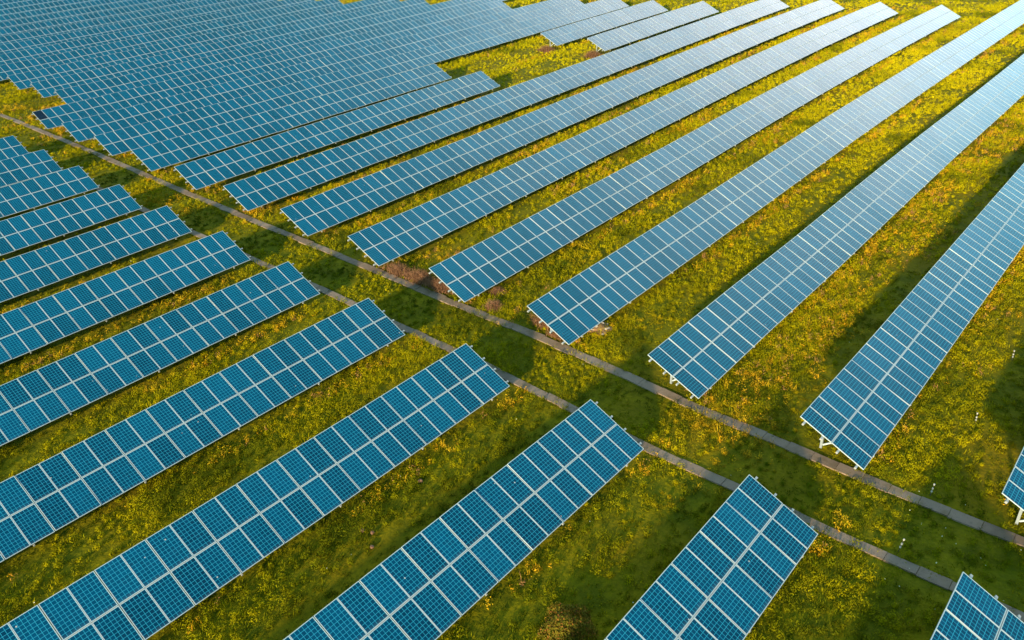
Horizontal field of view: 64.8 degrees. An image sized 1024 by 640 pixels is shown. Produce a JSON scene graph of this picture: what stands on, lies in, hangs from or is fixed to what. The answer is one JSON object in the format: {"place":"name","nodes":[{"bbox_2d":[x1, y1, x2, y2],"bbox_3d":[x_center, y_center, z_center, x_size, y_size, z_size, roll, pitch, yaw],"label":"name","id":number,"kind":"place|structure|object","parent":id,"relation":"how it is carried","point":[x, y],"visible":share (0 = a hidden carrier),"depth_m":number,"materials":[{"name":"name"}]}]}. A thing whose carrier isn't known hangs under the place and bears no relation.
{"place":"outdoors","nodes":[
{"label":"outdoors","id":0,"kind":"place"},
{"bbox_2d":[0,0,1023,639],"bbox_3d":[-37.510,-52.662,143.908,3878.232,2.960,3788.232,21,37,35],"label":"ground","id":1,"kind":"structure","parent":0,"point":[388,536],"depth_m":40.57,"materials":[{"name":"green plant"}]},
{"bbox_2d":[0,135,30,161],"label":"solar panel row","id":2,"kind":"object","parent":1,"relation":"on","point":[11,146],"visible":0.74,"depth_m":81.92,"materials":[{"name":"blue glass"}]},
{"bbox_2d":[0,0,38,4],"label":"solar panel row","id":3,"kind":"object","parent":1,"relation":"on","point":[2,2],"visible":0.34,"depth_m":177.83,"materials":[{"name":"blue glass"}]},
{"bbox_2d":[0,149,62,186],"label":"solar panel row","id":4,"kind":"object","parent":1,"relation":"on","point":[20,168],"visible":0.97,"depth_m":75.96,"materials":[{"name":"blue glass"}]},
{"bbox_2d":[0,0,64,9],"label":"solar panel row","id":5,"kind":"object","parent":1,"relation":"on","point":[18,4],"visible":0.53,"depth_m":172.98,"materials":[{"name":"blue glass"}]},
{"bbox_2d":[0,0,94,15],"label":"solar panel row","id":6,"kind":"object","parent":1,"relation":"on","point":[33,7],"visible":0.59,"depth_m":168.17,"materials":[{"name":"blue glass"}]},
{"bbox_2d":[0,165,99,217],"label":"solar panel row","id":7,"kind":"object","parent":1,"relation":"on","point":[31,193],"visible":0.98,"depth_m":69.96,"materials":[{"name":"blue glass"}]},
{"bbox_2d":[0,0,130,21],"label":"solar panel row","id":8,"kind":"object","parent":1,"relation":"on","point":[22,15],"visible":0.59,"depth_m":163.26,"materials":[{"name":"blue glass"}]},
{"bbox_2d":[0,184,142,255],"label":"solar panel row","id":9,"kind":"object","parent":1,"relation":"on","point":[44,224],"visible":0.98,"depth_m":63.94,"materials":[{"name":"blue glass"}]},
{"bbox_2d":[0,0,165,28],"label":"solar panel row","id":10,"kind":"object","parent":1,"relation":"on","point":[58,15],"visible":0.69,"depth_m":158.25,"materials":[{"name":"blue glass"}]},
{"bbox_2d":[0,205,191,302],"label":"solar panel row","id":11,"kind":"object","parent":1,"relation":"on","point":[32,270],"visible":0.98,"depth_m":57.92,"materials":[{"name":"blue glass"}]},
{"bbox_2d":[0,0,202,36],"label":"solar panel row","id":12,"kind":"object","parent":1,"relation":"on","point":[76,19],"visible":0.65,"depth_m":153.16,"materials":[{"name":"blue glass"}]},
{"bbox_2d":[0,0,241,48],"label":"solar panel row","id":13,"kind":"object","parent":1,"relation":"on","point":[30,35],"visible":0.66,"depth_m":147.71,"materials":[{"name":"blue glass"}]},
{"bbox_2d":[0,231,250,363],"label":"solar panel row","id":14,"kind":"object","parent":1,"relation":"on","point":[49,319],"visible":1,"depth_m":51.72,"materials":[{"name":"blue glass"}]},
{"bbox_2d":[0,0,278,53],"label":"solar panel row","id":15,"kind":"object","parent":1,"relation":"on","point":[64,37],"visible":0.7,"depth_m":142.29,"materials":[{"name":"blue glass"}]},
{"bbox_2d":[0,0,314,64],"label":"solar panel row","id":16,"kind":"object","parent":1,"relation":"on","point":[28,54],"visible":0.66,"depth_m":136.61,"materials":[{"name":"blue glass"}]},
{"bbox_2d":[0,262,319,445],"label":"solar panel row","id":17,"kind":"object","parent":1,"relation":"on","point":[72,382],"visible":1,"depth_m":45.42,"materials":[{"name":"blue glass"}]},
{"bbox_2d":[0,0,342,80],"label":"solar panel row","id":18,"kind":"object","parent":1,"relation":"on","point":[7,70],"visible":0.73,"depth_m":130.52,"materials":[{"name":"blue glass"}]},
{"bbox_2d":[0,298,404,562],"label":"solar panel row","id":19,"kind":"object","parent":1,"relation":"on","point":[145,445],"visible":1,"depth_m":38.87,"materials":[{"name":"blue glass"}]},
{"bbox_2d":[7,0,399,89],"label":"solar panel row","id":20,"kind":"object","parent":1,"relation":"on","point":[23,80],"visible":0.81,"depth_m":125.99,"materials":[{"name":"blue glass"}]},
{"bbox_2d":[30,0,429,97],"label":"solar panel row","id":21,"kind":"object","parent":1,"relation":"on","point":[44,88],"visible":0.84,"depth_m":121.53,"materials":[{"name":"blue glass"}]},
{"bbox_2d":[0,344,509,639],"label":"solar panel row","id":22,"kind":"object","parent":1,"relation":"on","point":[459,384],"visible":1,"depth_m":33.23,"materials":[{"name":"blue glass"}]},
{"bbox_2d":[31,0,511,128],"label":"solar panel row","id":23,"kind":"object","parent":1,"relation":"on","point":[49,118],"visible":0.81,"depth_m":108.43,"materials":[{"name":"blue glass"}]},
{"bbox_2d":[54,0,504,103],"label":"solar panel row","id":24,"kind":"object","parent":1,"relation":"on","point":[125,82],"visible":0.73,"depth_m":117.29,"materials":[{"name":"blue glass"}]},
{"bbox_2d":[131,64,451,170],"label":"solar panel row","id":25,"kind":"object","parent":1,"relation":"on","point":[166,153],"visible":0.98,"depth_m":85.81,"materials":[{"name":"blue glass"}]},
{"bbox_2d":[61,0,583,141],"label":"solar panel row","id":26,"kind":"object","parent":1,"relation":"on","point":[82,129],"visible":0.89,"depth_m":104.39,"materials":[{"name":"blue glass"}]},
{"bbox_2d":[173,71,499,189],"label":"solar panel row","id":27,"kind":"object","parent":1,"relation":"on","point":[214,169],"visible":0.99,"depth_m":80.70,"materials":[{"name":"blue glass"}]},
{"bbox_2d":[93,0,628,155],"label":"solar panel row","id":28,"kind":"object","parent":1,"relation":"on","point":[123,140],"visible":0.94,"depth_m":98.97,"materials":[{"name":"blue glass"}]},
{"bbox_2d":[378,259,412,278],"bbox_3d":[-7.941,-3.705,56.052,2.274,0.797,3.766,-18,33,-26],"label":"dry bush","id":29,"kind":"object","parent":1,"relation":"on","point":[397,270],"visible":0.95,"depth_m":55.70,"materials":[{"name":"brown plant"}]},
{"bbox_2d":[400,267,438,288],"bbox_3d":[-6.187,-3.018,54.526,3.899,0.978,2.403,21,37,35],"label":"dry bush","id":30,"kind":"object","parent":1,"relation":"on","point":[418,276],"visible":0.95,"depth_m":54.50,"materials":[{"name":"brown plant"}]},
{"bbox_2d":[423,277,452,294],"bbox_3d":[-4.555,-2.324,53.401,4.189,0.764,2.314,21,37,35],"label":"dry bush","id":31,"kind":"object","parent":1,"relation":"on","point":[442,286],"visible":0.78,"depth_m":53.31,"materials":[{"name":"brown plant"}]},
{"bbox_2d":[283,399,643,639],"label":"solar panel row","id":32,"kind":"object","parent":1,"relation":"on","point":[408,596],"visible":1,"depth_m":31.25,"materials":[{"name":"blue glass"}]},
{"bbox_2d":[482,298,507,312],"bbox_3d":[-1.145,-1.009,50.758,1.729,0.779,1.626,21,37,35],"label":"dry bush","id":33,"kind":"object","parent":1,"relation":"on","point":[495,304],"visible":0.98,"depth_m":50.65,"materials":[{"name":"brown plant"}]},
{"bbox_2d":[489,285,504,295],"bbox_3d":[-0.896,-1.938,52.627,1.497,0.539,1.360,21,37,35],"label":"dry bush","id":34,"kind":"object","parent":1,"relation":"on","point":[495,291],"visible":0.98,"depth_m":52.53,"materials":[{"name":"brown plant"}]},
{"bbox_2d":[223,0,788,210],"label":"solar panel row","id":35,"kind":"object","parent":1,"relation":"on","point":[260,189],"visible":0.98,"depth_m":83.25,"materials":[{"name":"blue glass"}]},
{"bbox_2d":[0,0,1023,633],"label":"yellow wildflowers","id":36,"kind":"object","parent":1,"relation":"on","point":[804,188],"depth_m":55.31,"materials":[{"name":"yellow plant"}]},
{"bbox_2d":[523,311,549,334],"bbox_3d":[2.216,-0.048,48.457,2.026,0.976,3.723,-21,34,-30],"label":"dry bush","id":37,"kind":"object","parent":1,"relation":"on","point":[542,323],"visible":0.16,"depth_m":48.53,"materials":[{"name":"brown plant"}]},
{"bbox_2d":[535,45,557,52],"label":"dry bush","id":38,"kind":"object","parent":1,"relation":"on","point":[545,49],"visible":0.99,"depth_m":114.86,"materials":[{"name":"brown plant"}]},
{"bbox_2d":[280,0,844,235],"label":"solar panel row","id":39,"kind":"object","parent":1,"relation":"on","point":[326,209],"visible":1,"depth_m":77.72,"materials":[{"name":"blue glass"}]},
{"bbox_2d":[546,328,580,341],"bbox_3d":[3.062,0.845,47.090,2.974,0.648,1.492,21,37,35],"label":"dry bush","id":40,"kind":"object","parent":1,"relation":"on","point":[554,335],"visible":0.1,"depth_m":47.31,"materials":[{"name":"brown plant"}]},
{"bbox_2d":[537,601,598,639],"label":"leafy bush","id":41,"kind":"object","parent":1,"relation":"on","point":[552,619],"visible":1,"depth_m":28.56,"materials":[{"name":"green plant"}]},
{"bbox_2d":[583,49,602,58],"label":"dry bush","id":42,"kind":"object","parent":1,"relation":"on","point":[592,54],"visible":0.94,"depth_m":110.13,"materials":[{"name":"brown plant"}]},
{"bbox_2d":[588,322,611,334],"bbox_3d":[5.230,0.523,47.989,1.444,0.611,1.554,21,37,35],"label":"rubble heap","id":43,"kind":"object","parent":1,"relation":"on","point":[602,325],"visible":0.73,"depth_m":47.65,"materials":[{"name":"stone"}]},
{"bbox_2d":[541,0,667,45],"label":"solar panel row","id":44,"kind":"object","parent":1,"relation":"on","point":[562,35],"visible":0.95,"depth_m":123.89,"materials":[{"name":"blue glass"}]},
{"bbox_2d":[347,2,897,265],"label":"solar panel row","id":45,"kind":"object","parent":1,"relation":"on","point":[388,240],"visible":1,"depth_m":72.06,"materials":[{"name":"blue glass"}]},
{"bbox_2d":[587,1,718,52],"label":"solar panel row","id":46,"kind":"object","parent":1,"relation":"on","point":[624,35],"visible":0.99,"depth_m":119.46,"materials":[{"name":"blue glass"}]},
{"bbox_2d":[429,5,959,301],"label":"solar panel row","id":47,"kind":"object","parent":1,"relation":"on","point":[490,262],"visible":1,"depth_m":66.20,"materials":[{"name":"blue glass"}]},
{"bbox_2d":[604,474,817,639],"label":"solar panel row","id":48,"kind":"object","parent":1,"relation":"on","point":[754,530],"visible":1,"depth_m":28.80,"materials":[{"name":"blue glass"}]},
{"bbox_2d":[527,0,1023,344],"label":"solar panel row","id":49,"kind":"object","parent":1,"relation":"on","point":[573,309],"visible":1,"depth_m":60.24,"materials":[{"name":"blue glass"}]},
{"bbox_2d":[648,54,1023,398],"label":"solar panel row","id":50,"kind":"object","parent":1,"relation":"on","point":[740,319],"visible":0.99,"depth_m":52.19,"materials":[{"name":"blue glass"}]},
{"bbox_2d":[800,163,1023,469],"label":"solar panel row","id":51,"kind":"object","parent":1,"relation":"on","point":[856,409],"visible":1,"depth_m":42.46,"materials":[{"name":"blue glass"}]},
{"bbox_2d":[930,572,1023,639],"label":"solar panel row","id":52,"kind":"object","parent":1,"relation":"on","point":[978,611],"visible":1,"depth_m":25.96,"materials":[{"name":"blue glass"}]},
{"bbox_2d":[1002,447,1023,524],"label":"solar panel row","id":53,"kind":"object","parent":1,"relation":"on","point":[1013,491],"visible":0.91,"depth_m":31.52,"materials":[{"name":"blue glass"}]},
{"bbox_2d":[0,113,1023,546],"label":"path","id":54,"kind":"structure","parent":0,"point":[866,479],"depth_m":42.89,"materials":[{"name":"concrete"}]},
{"bbox_2d":[95,187,1023,621],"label":"path","id":55,"kind":"structure","parent":0,"point":[817,525],"depth_m":36.16,"materials":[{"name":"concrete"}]}
]}

